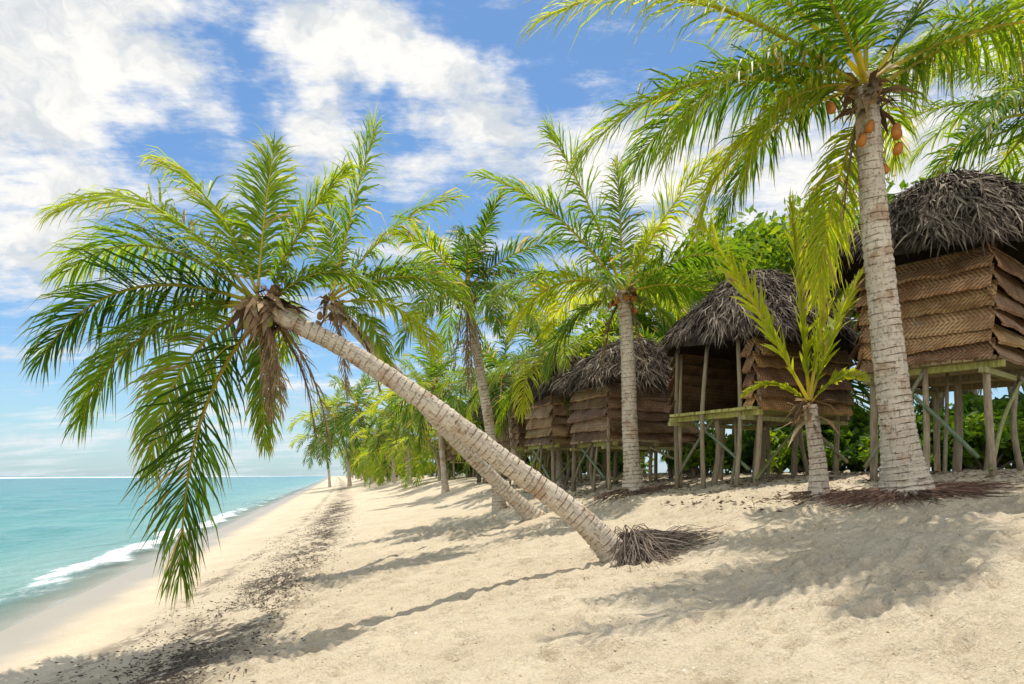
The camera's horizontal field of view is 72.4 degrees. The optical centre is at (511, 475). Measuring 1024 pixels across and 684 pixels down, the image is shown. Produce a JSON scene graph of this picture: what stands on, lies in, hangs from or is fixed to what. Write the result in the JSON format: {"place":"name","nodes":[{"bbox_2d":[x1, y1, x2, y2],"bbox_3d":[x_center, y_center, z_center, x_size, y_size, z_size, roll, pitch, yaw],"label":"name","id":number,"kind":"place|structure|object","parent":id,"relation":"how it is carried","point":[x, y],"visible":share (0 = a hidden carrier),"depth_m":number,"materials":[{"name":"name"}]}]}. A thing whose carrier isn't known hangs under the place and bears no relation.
{"place":"outdoors","nodes":[
{"label":"outdoors","id":0,"kind":"place"},
{"bbox_2d":[0,476,327,612],"bbox_3d":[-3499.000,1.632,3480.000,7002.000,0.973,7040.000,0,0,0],"label":"sea water","id":1,"kind":"structure","parent":0,"point":[57,533],"depth_m":32.16,"materials":[{"name":"teal liquid"}]},
{"bbox_2d":[0,468,1023,683],"bbox_3d":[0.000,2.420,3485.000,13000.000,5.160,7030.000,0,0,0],"label":"sand beach","id":2,"kind":"structure","parent":0,"point":[848,602],"depth_m":6.46,"materials":[{"name":"beige sand"}]},
{"bbox_2d":[288,414,350,486],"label":"palm tree","id":3,"kind":"object","parent":2,"relation":"on","point":[316,446],"visible":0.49,"depth_m":97.86,"materials":[{"name":"green plant"}]},
{"bbox_2d":[286,385,372,486],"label":"palm tree","id":4,"kind":"object","parent":2,"relation":"on","point":[335,412],"visible":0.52,"depth_m":77.64,"materials":[{"name":"green plant"}]},
{"bbox_2d":[337,447,356,478],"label":"palm tree","id":5,"kind":"object","parent":2,"relation":"on","point":[344,463],"visible":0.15,"depth_m":144.93,"materials":[{"name":"green plant"}]},
{"bbox_2d":[335,438,362,480],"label":"palm tree","id":6,"kind":"object","parent":2,"relation":"on","point":[354,452],"visible":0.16,"depth_m":102.60,"materials":[{"name":"green plant"}]},
{"bbox_2d":[343,467,354,478],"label":"palm tree","id":7,"kind":"object","parent":2,"relation":"on","point":[352,473],"visible":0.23,"depth_m":169.03,"materials":[{"name":"green plant"}]},
{"bbox_2d":[340,449,361,479],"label":"palm tree","id":8,"kind":"object","parent":2,"relation":"on","point":[341,463],"visible":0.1,"depth_m":124.82,"materials":[{"name":"green plant"}]},
{"bbox_2d":[307,372,403,483],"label":"palm tree","id":9,"kind":"object","parent":2,"relation":"on","point":[346,415],"visible":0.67,"depth_m":71.98,"materials":[{"name":"green plant"}]},
{"bbox_2d":[336,414,376,478],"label":"palm tree","id":10,"kind":"object","parent":2,"relation":"on","point":[359,440],"visible":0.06,"depth_m":85.35,"materials":[{"name":"green plant"}]},
{"bbox_2d":[353,447,366,477],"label":"palm tree","id":11,"kind":"object","parent":2,"relation":"on","point":[357,466],"visible":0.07,"depth_m":90.24,"materials":[{"name":"green plant"}]},
{"bbox_2d":[8,124,726,613],"bbox_3d":[-1.387,-1.225,7.721,7.731,5.374,2.548,0,0,0],"label":"palm tree","id":12,"kind":"object","parent":2,"relation":"on","point":[270,316],"visible":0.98,"depth_m":7.34,"materials":[{"name":"green plant"}]},
{"bbox_2d":[351,439,385,481],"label":"palm tree","id":13,"kind":"object","parent":2,"relation":"on","point":[360,453],"visible":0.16,"depth_m":75.90,"materials":[{"name":"green plant"}]},
{"bbox_2d":[354,443,386,486],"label":"palm tree","id":14,"kind":"object","parent":2,"relation":"on","point":[363,463],"visible":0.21,"depth_m":63.92,"materials":[{"name":"green plant"}]},
{"bbox_2d":[349,408,400,482],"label":"palm tree","id":15,"kind":"object","parent":2,"relation":"on","point":[372,452],"visible":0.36,"depth_m":53.48,"materials":[{"name":"green plant"}]},
{"bbox_2d":[350,432,415,487],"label":"palm tree","id":16,"kind":"object","parent":2,"relation":"on","point":[375,466],"visible":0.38,"depth_m":56.92,"materials":[{"name":"green plant"}]},
{"bbox_2d":[350,388,421,479],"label":"palm tree","id":17,"kind":"object","parent":2,"relation":"on","point":[377,447],"visible":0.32,"depth_m":50.99,"materials":[{"name":"green plant"}]},
{"bbox_2d":[363,433,413,483],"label":"palm tree","id":18,"kind":"object","parent":2,"relation":"on","point":[376,472],"visible":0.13,"depth_m":60.70,"materials":[{"name":"green plant"}]},
{"bbox_2d":[368,401,436,483],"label":"palm tree","id":19,"kind":"object","parent":2,"relation":"on","point":[400,449],"visible":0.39,"depth_m":44.84,"materials":[{"name":"green plant"}]},
{"bbox_2d":[380,415,452,488],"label":"palm tree","id":20,"kind":"object","parent":2,"relation":"on","point":[426,457],"visible":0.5,"depth_m":39.33,"materials":[{"name":"green plant"}]},
{"bbox_2d":[367,351,472,481],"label":"palm tree","id":21,"kind":"object","parent":2,"relation":"on","point":[415,418],"visible":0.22,"depth_m":34.79,"materials":[{"name":"green plant"}]},
{"bbox_2d":[300,101,545,520],"bbox_3d":[-1.342,-2.529,11.879,4.648,7.106,2.066,0,0,-17],"label":"palm tree","id":22,"kind":"object","parent":2,"relation":"on","point":[524,508],"visible":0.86,"depth_m":11.57,"materials":[{"name":"green plant"}]},
{"bbox_2d":[367,333,490,493],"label":"palm tree","id":23,"kind":"object","parent":2,"relation":"on","point":[441,442],"visible":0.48,"depth_m":26.85,"materials":[{"name":"green plant"}]},
{"bbox_2d":[422,462,447,476],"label":"bush","id":24,"kind":"object","parent":2,"relation":"on","point":[432,474],"visible":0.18,"depth_m":54.79,"materials":[{"name":"green plant"}]},
{"bbox_2d":[416,424,455,477],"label":"palm tree","id":25,"kind":"object","parent":2,"relation":"on","point":[436,475],"visible":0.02,"depth_m":45.88,"materials":[{"name":"green plant"}]},
{"bbox_2d":[444,416,474,479],"bbox_3d":[-2.407,-1.572,39.401,3.600,3.708,3.707,0,0,-15],"label":"beach hut","id":26,"kind":"object","parent":2,"relation":"on","point":[451,458],"visible":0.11,"depth_m":38.26,"materials":[{"name":"brown wood"}]},
{"bbox_2d":[351,188,576,510],"bbox_3d":[-1.039,-2.858,16.361,5.000,7.482,5.026,0,0,45],"label":"palm tree","id":27,"kind":"object","parent":2,"relation":"on","point":[471,257],"visible":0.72,"depth_m":15.77,"materials":[{"name":"green plant"}]},
{"bbox_2d":[455,461,476,476],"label":"bush","id":28,"kind":"object","parent":2,"relation":"on","point":[460,468],"visible":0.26,"depth_m":39.80,"materials":[{"name":"green plant"}]},
{"bbox_2d":[449,377,484,476],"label":"palm tree","id":29,"kind":"object","parent":2,"relation":"on","point":[472,421],"visible":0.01,"depth_m":36.23,"materials":[{"name":"green plant"}]},
{"bbox_2d":[431,351,529,475],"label":"palm tree","id":30,"kind":"object","parent":2,"relation":"on","point":[435,431],"visible":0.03,"depth_m":31.22,"materials":[{"name":"green plant"}]},
{"bbox_2d":[439,356,532,478],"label":"palm tree","id":31,"kind":"object","parent":2,"relation":"on","point":[478,423],"visible":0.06,"depth_m":27.40,"materials":[{"name":"green plant"}]},
{"bbox_2d":[433,307,569,484],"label":"palm tree","id":32,"kind":"object","parent":2,"relation":"on","point":[494,361],"visible":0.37,"depth_m":21.60,"materials":[{"name":"green plant"}]},
{"bbox_2d":[470,391,532,482],"bbox_3d":[-0.146,-1.573,28.184,3.271,3.893,3.169,0,0,-20],"label":"beach hut","id":33,"kind":"object","parent":2,"relation":"on","point":[478,476],"visible":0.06,"depth_m":27.72,"materials":[{"name":"brown wood"}]},
{"bbox_2d":[24,470,1023,683],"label":"beach debris","id":34,"kind":"object","parent":2,"relation":"on","point":[326,534],"visible":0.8,"depth_m":8.82,"materials":[{"name":"brown plant"}]},
{"bbox_2d":[492,374,571,485],"bbox_3d":[0.796,-1.469,22.609,3.372,3.806,3.206,0,0,-22],"label":"beach hut","id":35,"kind":"object","parent":2,"relation":"on","point":[518,430],"visible":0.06,"depth_m":21.75,"materials":[{"name":"brown wood"}]},
{"bbox_2d":[527,455,544,476],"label":"bush","id":36,"kind":"object","parent":2,"relation":"on","point":[538,465],"visible":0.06,"depth_m":25.21,"materials":[{"name":"green plant"}]},
{"bbox_2d":[465,260,634,485],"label":"palm tree","id":37,"kind":"object","parent":2,"relation":"on","point":[523,407],"visible":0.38,"depth_m":18.54,"materials":[{"name":"green plant"}]},
{"bbox_2d":[508,355,606,484],"bbox_3d":[1.462,-1.378,18.581,3.119,3.680,3.017,0,0,-22],"label":"beach hut","id":38,"kind":"object","parent":2,"relation":"on","point":[546,428],"visible":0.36,"depth_m":17.83,"materials":[{"name":"brown wood"}]},
{"bbox_2d":[527,453,593,475],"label":"bush","id":39,"kind":"object","parent":2,"relation":"on","point":[550,462],"visible":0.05,"depth_m":23.46,"materials":[{"name":"green plant"}]},
{"bbox_2d":[547,453,598,476],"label":"bush","id":40,"kind":"object","parent":2,"relation":"on","point":[582,454],"visible":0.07,"depth_m":23.85,"materials":[{"name":"green plant"}]},
{"bbox_2d":[577,451,641,476],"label":"bush","id":41,"kind":"object","parent":2,"relation":"on","point":[620,461],"visible":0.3,"depth_m":20.05,"materials":[{"name":"green plant"}]},
{"bbox_2d":[458,107,763,507],"bbox_3d":[1.926,-3.148,13.278,5.808,7.434,3.572,0,0,0],"label":"palm tree","id":42,"kind":"object","parent":2,"relation":"on","point":[633,480],"visible":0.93,"depth_m":12.95,"materials":[{"name":"green plant"}]},
{"bbox_2d":[569,306,667,475],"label":"broadleaf tree","id":43,"kind":"object","parent":2,"relation":"on","point":[596,323],"visible":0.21,"depth_m":21.26,"materials":[{"name":"green plant"}]},
{"bbox_2d":[548,336,699,491],"bbox_3d":[2.700,-1.333,15.602,3.840,3.554,2.941,0,0,-25],"label":"beach hut","id":44,"kind":"object","parent":2,"relation":"on","point":[591,385],"visible":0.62,"depth_m":14.88,"materials":[{"name":"brown wood"}]},
{"bbox_2d":[570,285,690,354],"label":"palm tree","id":45,"kind":"object","parent":2,"relation":"on","point":[652,318],"visible":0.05,"depth_m":21.23,"materials":[{"name":"green plant"}]},
{"bbox_2d":[622,452,653,472],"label":"bush","id":46,"kind":"object","parent":2,"relation":"on","point":[643,465],"visible":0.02,"depth_m":23.33,"materials":[{"name":"green plant"}]},
{"bbox_2d":[606,234,735,473],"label":"broadleaf tree","id":47,"kind":"object","parent":2,"relation":"on","point":[641,313],"visible":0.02,"depth_m":21.12,"materials":[{"name":"green plant"}]},
{"bbox_2d":[633,315,714,474],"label":"palm tree","id":48,"kind":"object","parent":2,"relation":"on","point":[662,332],"visible":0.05,"depth_m":19.58,"materials":[{"name":"green plant"}]},
{"bbox_2d":[663,434,730,474],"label":"bush","id":49,"kind":"object","parent":2,"relation":"on","point":[690,471],"visible":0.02,"depth_m":17.43,"materials":[{"name":"green plant"}]},
{"bbox_2d":[665,429,742,474],"bbox_3d":[4.308,-0.489,15.471,1.608,1.134,1.870,0,0,26],"label":"bush","id":50,"kind":"object","parent":2,"relation":"on","point":[709,445],"visible":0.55,"depth_m":15.06,"materials":[{"name":"green plant"}]},
{"bbox_2d":[634,206,854,472],"bbox_3d":[5.542,-3.179,17.188,4.521,6.522,4.958,0,0,-6],"label":"broadleaf tree","id":51,"kind":"object","parent":2,"relation":"on","point":[766,255],"visible":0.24,"depth_m":15.98,"materials":[{"name":"green plant"}]},
{"bbox_2d":[648,268,859,488],"bbox_3d":[4.393,-1.630,12.292,3.728,3.966,3.212,0,0,-31],"label":"beach hut","id":52,"kind":"object","parent":2,"relation":"on","point":[722,359],"visible":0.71,"depth_m":11.71,"materials":[{"name":"brown wood"}]},
{"bbox_2d":[726,423,797,473],"bbox_3d":[6.260,-0.844,16.975,2.992,1.815,2.574,0,0,9],"label":"bush","id":53,"kind":"object","parent":2,"relation":"on","point":[785,468],"visible":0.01,"depth_m":16.75,"materials":[{"name":"green plant"}]},
{"bbox_2d":[724,423,808,472],"bbox_3d":[5.381,-0.635,15.030,1.930,1.361,2.244,0,0,8],"label":"bush","id":54,"kind":"object","parent":2,"relation":"on","point":[747,441],"visible":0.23,"depth_m":14.62,"materials":[{"name":"green plant"}]},
{"bbox_2d":[515,0,1023,511],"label":"palm tree","id":55,"kind":"object","parent":2,"relation":"on","point":[813,78],"visible":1,"depth_m":7.42,"materials":[{"name":"green plant"}]},
{"bbox_2d":[695,205,852,471],"bbox_3d":[8.647,-4.096,21.328,5.718,8.354,6.159,0,0,-7],"label":"broadleaf tree","id":56,"kind":"object","parent":2,"relation":"on","point":[751,208],"visible":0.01,"depth_m":20.34,"materials":[{"name":"green plant"}]},
{"bbox_2d":[689,187,870,502],"bbox_3d":[3.416,-1.639,8.476,2.309,3.969,1.224,0,0,-21],"label":"palm tree","id":57,"kind":"object","parent":2,"relation":"on","point":[818,484],"visible":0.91,"depth_m":8.57,"materials":[{"name":"green plant"}]},
{"bbox_2d":[765,427,846,473],"bbox_3d":[5.767,-0.495,13.945,1.746,1.045,1.757,0,0,37],"label":"bush","id":58,"kind":"object","parent":2,"relation":"on","point":[782,458],"visible":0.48,"depth_m":13.66,"materials":[{"name":"green plant"}]},
{"bbox_2d":[704,174,923,466],"bbox_3d":[7.784,-3.504,16.523,5.279,7.161,4.901,0,0,-20],"label":"broadleaf tree","id":59,"kind":"object","parent":2,"relation":"on","point":[780,238],"visible":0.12,"depth_m":15.66,"materials":[{"name":"green plant"}]},
{"bbox_2d":[794,403,869,471],"bbox_3d":[7.040,-0.796,14.980,2.413,1.702,2.806,0,0,-22],"label":"bush","id":60,"kind":"object","parent":2,"relation":"on","point":[853,432],"visible":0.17,"depth_m":14.54,"materials":[{"name":"green plant"}]},
{"bbox_2d":[841,409,869,471],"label":"bush","id":61,"kind":"object","parent":2,"relation":"on","point":[854,464],"visible":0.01,"depth_m":16.05,"materials":[{"name":"green plant"}]},
{"bbox_2d":[807,264,929,468],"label":"palm tree","id":62,"kind":"object","parent":2,"relation":"on","point":[864,393],"visible":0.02,"depth_m":16.45,"materials":[{"name":"green plant"}]},
{"bbox_2d":[842,429,933,470],"bbox_3d":[6.903,-0.495,12.773,1.448,1.021,1.683,0,0,35],"label":"bush","id":63,"kind":"object","parent":2,"relation":"on","point":[857,448],"visible":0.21,"depth_m":12.68,"materials":[{"name":"green plant"}]},
{"bbox_2d":[851,310,948,470],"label":"broadleaf tree","id":64,"kind":"object","parent":2,"relation":"on","point":[941,402],"depth_m":15.40,"materials":[{"name":"green plant"}]},
{"bbox_2d":[841,406,980,471],"bbox_3d":[7.570,-0.650,13.519,1.930,1.361,2.244,0,0,-16],"label":"bush","id":65,"kind":"object","parent":2,"relation":"on","point":[919,423],"visible":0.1,"depth_m":13.03,"materials":[{"name":"green plant"}]},
{"bbox_2d":[818,164,1023,481],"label":"beach hut","id":66,"kind":"object","parent":2,"relation":"on","point":[957,238],"visible":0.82,"depth_m":8.86,"materials":[{"name":"brown wood"}]},
{"bbox_2d":[833,162,1023,468],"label":"tree","id":67,"kind":"object","parent":2,"relation":"on","point":[1015,174],"visible":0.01,"depth_m":13.72,"materials":[{"name":"green plant"}]},
{"bbox_2d":[883,0,1023,184],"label":"palm tree","id":68,"kind":"object","parent":2,"relation":"on","point":[995,105],"visible":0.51,"depth_m":13.22,"materials":[{"name":"green plant"}]},
{"bbox_2d":[914,391,1011,469],"bbox_3d":[10.439,-0.895,15.518,3.144,1.882,3.162,0,0,38],"label":"bush","id":69,"kind":"object","parent":2,"relation":"on","point":[997,405],"visible":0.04,"depth_m":14.85,"materials":[{"name":"green plant"}]},
{"bbox_2d":[962,390,977,467],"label":"broadleaf tree","id":70,"kind":"object","parent":2,"relation":"on","point":[965,392],"depth_m":18.95,"materials":[{"name":"green plant"}]},
{"bbox_2d":[930,394,1022,470],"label":"bush","id":71,"kind":"object","parent":2,"relation":"on","point":[972,406],"visible":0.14,"depth_m":13.11,"materials":[{"name":"green plant"}]},
{"bbox_2d":[931,412,1023,469],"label":"bush","id":72,"kind":"object","parent":2,"relation":"on","point":[976,426],"visible":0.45,"depth_m":12.05,"materials":[{"name":"green plant"}]},
{"bbox_2d":[994,391,1023,408],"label":"bush","id":73,"kind":"object","parent":2,"relation":"on","point":[1021,394],"depth_m":17.50,"materials":[{"name":"green plant"}]},
{"bbox_2d":[1004,394,1023,420],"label":"bush","id":74,"kind":"object","parent":2,"relation":"on","point":[1020,406],"visible":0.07,"depth_m":13.65,"materials":[{"name":"green plant"}]},
{"bbox_2d":[0,0,1023,475],"label":"sky","id":75,"kind":"structure","parent":0,"point":[86,86],"materials":[{"name":"blue"}]}
]}

